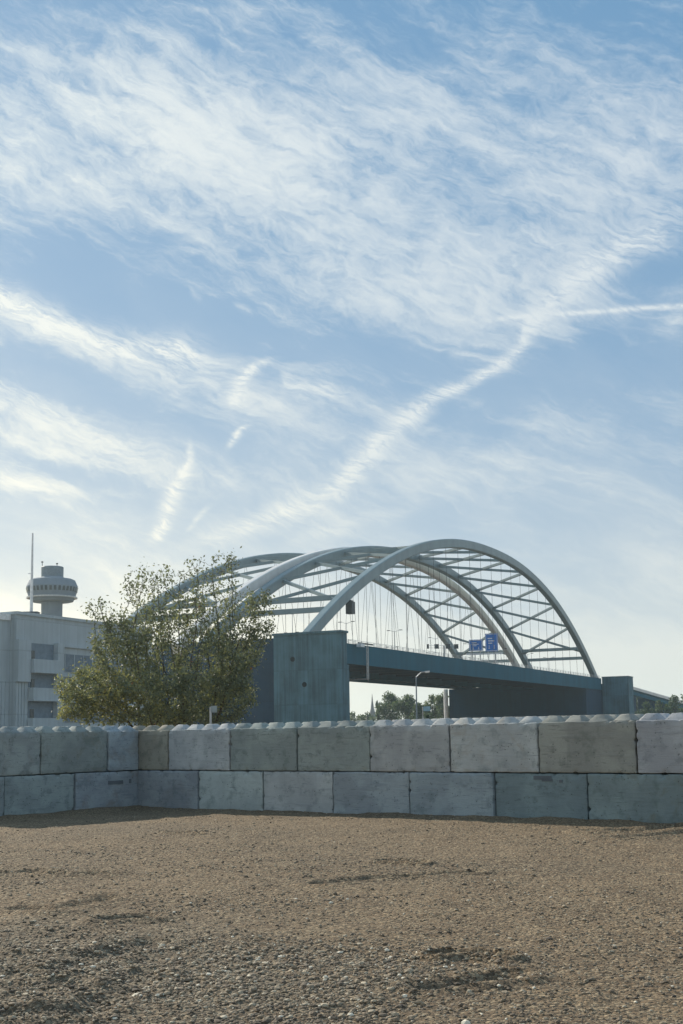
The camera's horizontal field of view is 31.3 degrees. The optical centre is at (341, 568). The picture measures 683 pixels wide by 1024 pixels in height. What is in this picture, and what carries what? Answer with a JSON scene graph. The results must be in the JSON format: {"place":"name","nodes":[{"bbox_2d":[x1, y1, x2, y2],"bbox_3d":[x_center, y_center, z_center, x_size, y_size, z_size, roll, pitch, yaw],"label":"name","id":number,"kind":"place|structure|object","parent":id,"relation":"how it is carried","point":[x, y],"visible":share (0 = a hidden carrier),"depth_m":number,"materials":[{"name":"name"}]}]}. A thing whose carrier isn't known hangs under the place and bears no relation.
{"place":"outdoors","nodes":[
{"label":"outdoors","id":0,"kind":"place"},
{"bbox_2d":[0,805,682,1023],"bbox_3d":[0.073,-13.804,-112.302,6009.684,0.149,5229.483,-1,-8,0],"label":"ground","id":1,"kind":"structure","parent":0,"point":[91,901],"depth_m":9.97,"materials":[{"name":"brown gravel"}]},
{"bbox_2d":[0,777,3,815],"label":"concrete block","id":2,"kind":"structure","parent":1,"relation":"on","point":[1,795],"depth_m":21.34,"materials":[{"name":"grey concrete"}]},
{"bbox_2d":[0,726,39,775],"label":"concrete block","id":3,"kind":"structure","parent":2,"relation":"on","point":[19,750],"depth_m":21.77,"materials":[{"name":"grey concrete"}]},
{"bbox_2d":[0,773,73,814],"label":"concrete block","id":4,"kind":"structure","parent":1,"relation":"on","point":[38,793],"depth_m":22.00,"materials":[{"name":"grey concrete"}]},
{"bbox_2d":[32,726,106,773],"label":"concrete block","id":5,"kind":"structure","parent":4,"relation":"on","point":[72,749],"depth_m":22.73,"materials":[{"name":"grey concrete"}]},
{"bbox_2d":[26,561,77,616],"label":"lookout tower","id":6,"kind":"structure","parent":1,"relation":"on","point":[54,590],"depth_m":428.07,"materials":[{"name":"concrete"}]},
{"bbox_2d":[0,611,153,727],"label":"concrete building","id":7,"kind":"structure","parent":1,"relation":"on","point":[38,652],"depth_m":203.54,"materials":[{"name":"white paint"}]},
{"bbox_2d":[30,709,33,717],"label":"window","id":8,"kind":"structure","parent":7,"relation":"in","point":[31,710],"depth_m":201.17,"materials":[{"name":"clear glass"}]},
{"bbox_2d":[25,533,39,613],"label":"roof mast","id":9,"kind":"object","parent":7,"relation":"on","point":[31,596],"visible":0.77,"depth_m":206.43,"materials":[{"name":"grey metal"}]},
{"bbox_2d":[30,679,34,687],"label":"window","id":10,"kind":"structure","parent":7,"relation":"in","point":[32,682],"depth_m":201.81,"materials":[{"name":"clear glass"}]},
{"bbox_2d":[31,651,34,658],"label":"window","id":11,"kind":"structure","parent":7,"relation":"in","point":[32,652],"depth_m":202.45,"materials":[{"name":"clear glass"}]},
{"bbox_2d":[64,770,137,809],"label":"concrete block","id":12,"kind":"structure","parent":1,"relation":"on","point":[106,789],"depth_m":23.23,"materials":[{"name":"grey concrete"}]},
{"bbox_2d":[99,726,137,770],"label":"concrete block","id":13,"kind":"structure","parent":12,"relation":"on","point":[122,747],"depth_m":23.67,"materials":[{"name":"grey concrete"}]},
{"bbox_2d":[51,546,278,726],"bbox_3d":[-6.060,3.159,41.998,7.477,7.979,5.714,-4,-8,21],"label":"tree","id":14,"kind":"object","parent":1,"relation":"on","point":[180,686],"visible":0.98,"depth_m":41.38,"materials":[{"name":"green plant"}]},
{"bbox_2d":[127,770,210,808],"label":"concrete block","id":15,"kind":"structure","parent":1,"relation":"on","point":[170,788],"depth_m":23.40,"materials":[{"name":"grey concrete"}]},
{"bbox_2d":[132,725,175,769],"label":"concrete block","id":16,"kind":"structure","parent":15,"relation":"on","point":[153,747],"depth_m":23.80,"materials":[{"name":"grey concrete"}]},
{"bbox_2d":[209,706,216,723],"bbox_3d":[-4.172,5.655,39.570,0.260,2.379,0.094,-4,-8,21],"label":"sign","id":17,"kind":"object","parent":1,"relation":"on","point":[212,709],"visible":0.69,"depth_m":39.69,"materials":[{"name":"metal"}]},
{"bbox_2d":[199,770,264,810],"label":"concrete block","id":18,"kind":"structure","parent":1,"relation":"on","point":[232,789],"depth_m":22.47,"materials":[{"name":"grey concrete"}]},
{"bbox_2d":[169,723,237,770],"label":"concrete block","id":19,"kind":"structure","parent":18,"relation":"on","point":[199,747],"depth_m":23.05,"materials":[{"name":"grey concrete"}]},
{"bbox_2d":[152,630,349,726],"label":"bridge abutment","id":20,"kind":"object","parent":1,"relation":"on","point":[301,677],"visible":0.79,"depth_m":283.69,"materials":[{"name":"concrete"}]},
{"bbox_2d":[264,771,344,812],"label":"concrete block","id":21,"kind":"structure","parent":1,"relation":"on","point":[308,791],"depth_m":21.52,"materials":[{"name":"grey concrete"}]},
{"bbox_2d":[231,722,305,770],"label":"concrete block","id":22,"kind":"structure","parent":21,"relation":"on","point":[273,746],"depth_m":22.10,"materials":[{"name":"grey concrete"}]},
{"bbox_2d":[298,720,378,770],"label":"concrete block","id":23,"kind":"structure","parent":21,"relation":"on","point":[333,746],"depth_m":21.17,"materials":[{"name":"grey concrete"}]},
{"bbox_2d":[350,712,358,720],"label":"bush","id":24,"kind":"object","parent":1,"relation":"on","point":[352,718],"visible":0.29,"depth_m":713.82,"materials":[{"name":"green plant"}]},
{"bbox_2d":[358,711,372,719],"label":"bush","id":25,"kind":"object","parent":1,"relation":"on","point":[363,717],"visible":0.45,"depth_m":693.83,"materials":[{"name":"green plant"}]},
{"bbox_2d":[333,771,415,813],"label":"concrete block","id":26,"kind":"structure","parent":1,"relation":"on","point":[357,792],"depth_m":20.57,"materials":[{"name":"grey concrete"}]},
{"bbox_2d":[370,718,459,771],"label":"concrete block","id":27,"kind":"structure","parent":26,"relation":"on","point":[412,745],"depth_m":20.19,"materials":[{"name":"grey concrete"}]},
{"bbox_2d":[369,713,382,720],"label":"bush","id":28,"kind":"object","parent":1,"relation":"on","point":[372,718],"visible":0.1,"depth_m":684.19,"materials":[{"name":"green plant"}]},
{"bbox_2d":[375,701,381,719],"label":"tree","id":29,"kind":"object","parent":1,"relation":"on","point":[377,717],"visible":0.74,"depth_m":635.60,"materials":[{"name":"green plant"}]},
{"bbox_2d":[374,691,401,720],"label":"tree","id":30,"kind":"object","parent":1,"relation":"on","point":[385,708],"visible":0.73,"depth_m":632.80,"materials":[{"name":"green plant"}]},
{"bbox_2d":[390,694,417,719],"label":"tree","id":31,"kind":"object","parent":1,"relation":"on","point":[404,705],"visible":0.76,"depth_m":614.74,"materials":[{"name":"green plant"}]},
{"bbox_2d":[409,702,433,719],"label":"tree","id":32,"kind":"object","parent":1,"relation":"on","point":[419,712],"visible":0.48,"depth_m":594.00,"materials":[{"name":"green plant"}]},
{"bbox_2d":[416,671,429,718],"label":"street lamp","id":33,"kind":"object","parent":1,"relation":"on","point":[416,691],"visible":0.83,"depth_m":134.33,"materials":[{"name":"metal"}]},
{"bbox_2d":[422,706,429,716],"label":"sign","id":34,"kind":"object","parent":1,"relation":"on","point":[425,708],"visible":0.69,"depth_m":119.15,"materials":[{"name":"metal"}]},
{"bbox_2d":[423,694,439,718],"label":"tree","id":35,"kind":"object","parent":1,"relation":"on","point":[433,712],"visible":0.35,"depth_m":644.79,"materials":[{"name":"green plant"}]},
{"bbox_2d":[432,692,449,718],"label":"tree","id":36,"kind":"object","parent":1,"relation":"on","point":[439,701],"visible":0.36,"depth_m":633.91,"materials":[{"name":"green plant"}]},
{"bbox_2d":[409,772,504,815],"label":"concrete block","id":37,"kind":"structure","parent":1,"relation":"on","point":[455,793],"depth_m":19.58,"materials":[{"name":"grey concrete"}]},
{"bbox_2d":[443,676,634,718],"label":"bridge abutment","id":38,"kind":"object","parent":1,"relation":"on","point":[614,695],"visible":0.67,"depth_m":540.50,"materials":[{"name":"concrete"}]},
{"bbox_2d":[128,547,519,688],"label":"arch bridge","id":39,"kind":"structure","parent":38,"relation":"on","point":[285,561],"depth_m":445.55,"materials":[{"name":"paint"}]},
{"bbox_2d":[200,539,601,690],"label":"arch bridge","id":40,"kind":"structure","parent":38,"relation":"on","point":[391,664],"depth_m":400.07,"materials":[{"name":"paint"}]},
{"bbox_2d":[346,600,354,613],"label":"maintenance cradle","id":41,"kind":"object","parent":40,"relation":"hanging from","point":[350,606],"visible":0.96,"depth_m":316.02,"materials":[{"name":"metal"}]},
{"bbox_2d":[349,642,372,680],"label":"inspection gantry","id":42,"kind":"object","parent":40,"relation":"hanging from","point":[360,644],"visible":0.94,"depth_m":315.54,"materials":[{"name":"metal"}]},
{"bbox_2d":[427,644,457,656],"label":"signal gantry","id":43,"kind":"object","parent":40,"relation":"on","point":[446,645],"visible":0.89,"depth_m":432.54,"materials":[{"name":"metal"}]},
{"bbox_2d":[469,639,482,661],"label":"road sign","id":44,"kind":"object","parent":40,"relation":"on","point":[478,646],"visible":0.89,"depth_m":442.56,"materials":[{"name":"metal"}]},
{"bbox_2d":[466,652,502,663],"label":"sign gantry","id":45,"kind":"object","parent":40,"relation":"on","point":[475,654],"visible":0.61,"depth_m":444.22,"materials":[{"name":"grey metal"}]},
{"bbox_2d":[485,633,497,663],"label":"road sign","id":46,"kind":"object","parent":40,"relation":"on","point":[489,642],"visible":0.87,"depth_m":449.49,"materials":[{"name":"metal"}]},
{"bbox_2d":[495,772,590,819],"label":"concrete block","id":47,"kind":"structure","parent":1,"relation":"on","point":[533,794],"depth_m":18.67,"materials":[{"name":"grey concrete"}]},
{"bbox_2d":[450,716,547,772],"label":"concrete block","id":48,"kind":"structure","parent":47,"relation":"on","point":[496,744],"depth_m":19.25,"materials":[{"name":"grey concrete"}]},
{"bbox_2d":[539,714,643,772],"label":"concrete block","id":49,"kind":"structure","parent":47,"relation":"on","point":[602,743],"depth_m":18.30,"materials":[{"name":"grey concrete"}]},
{"bbox_2d":[587,773,682,822],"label":"concrete block","id":50,"kind":"structure","parent":1,"relation":"on","point":[650,797],"depth_m":17.73,"materials":[{"name":"grey concrete"}]},
{"bbox_2d":[636,712,682,772],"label":"concrete block","id":51,"kind":"structure","parent":50,"relation":"on","point":[660,743],"depth_m":17.61,"materials":[{"name":"grey concrete"}]},
{"bbox_2d":[635,701,656,714],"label":"tree","id":52,"kind":"object","parent":1,"relation":"on","point":[646,705],"visible":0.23,"depth_m":585.19,"materials":[{"name":"green plant"}]},
{"bbox_2d":[633,687,682,713],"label":"approach viaduct","id":53,"kind":"object","parent":1,"relation":"on","point":[642,695],"visible":0.28,"depth_m":659.44,"materials":[{"name":"paint"}]},
{"bbox_2d":[654,700,672,713],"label":"tree","id":54,"kind":"object","parent":1,"relation":"on","point":[659,708],"visible":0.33,"depth_m":594.14,"materials":[{"name":"green plant"}]},
{"bbox_2d":[664,694,682,712],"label":"tree","id":55,"kind":"object","parent":1,"relation":"on","point":[675,701],"visible":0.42,"depth_m":615.08,"materials":[{"name":"green plant"}]},
{"bbox_2d":[0,0,682,719],"label":"sky","id":56,"kind":"structure","parent":0,"point":[277,276],"materials":[{"name":"blue"}]},
{"bbox_2d":[370,697,375,718],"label":"church spire","id":57,"kind":"structure","parent":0,"point":[372,711],"depth_m":1141.06,"materials":[{"name":"stone"}]}
]}

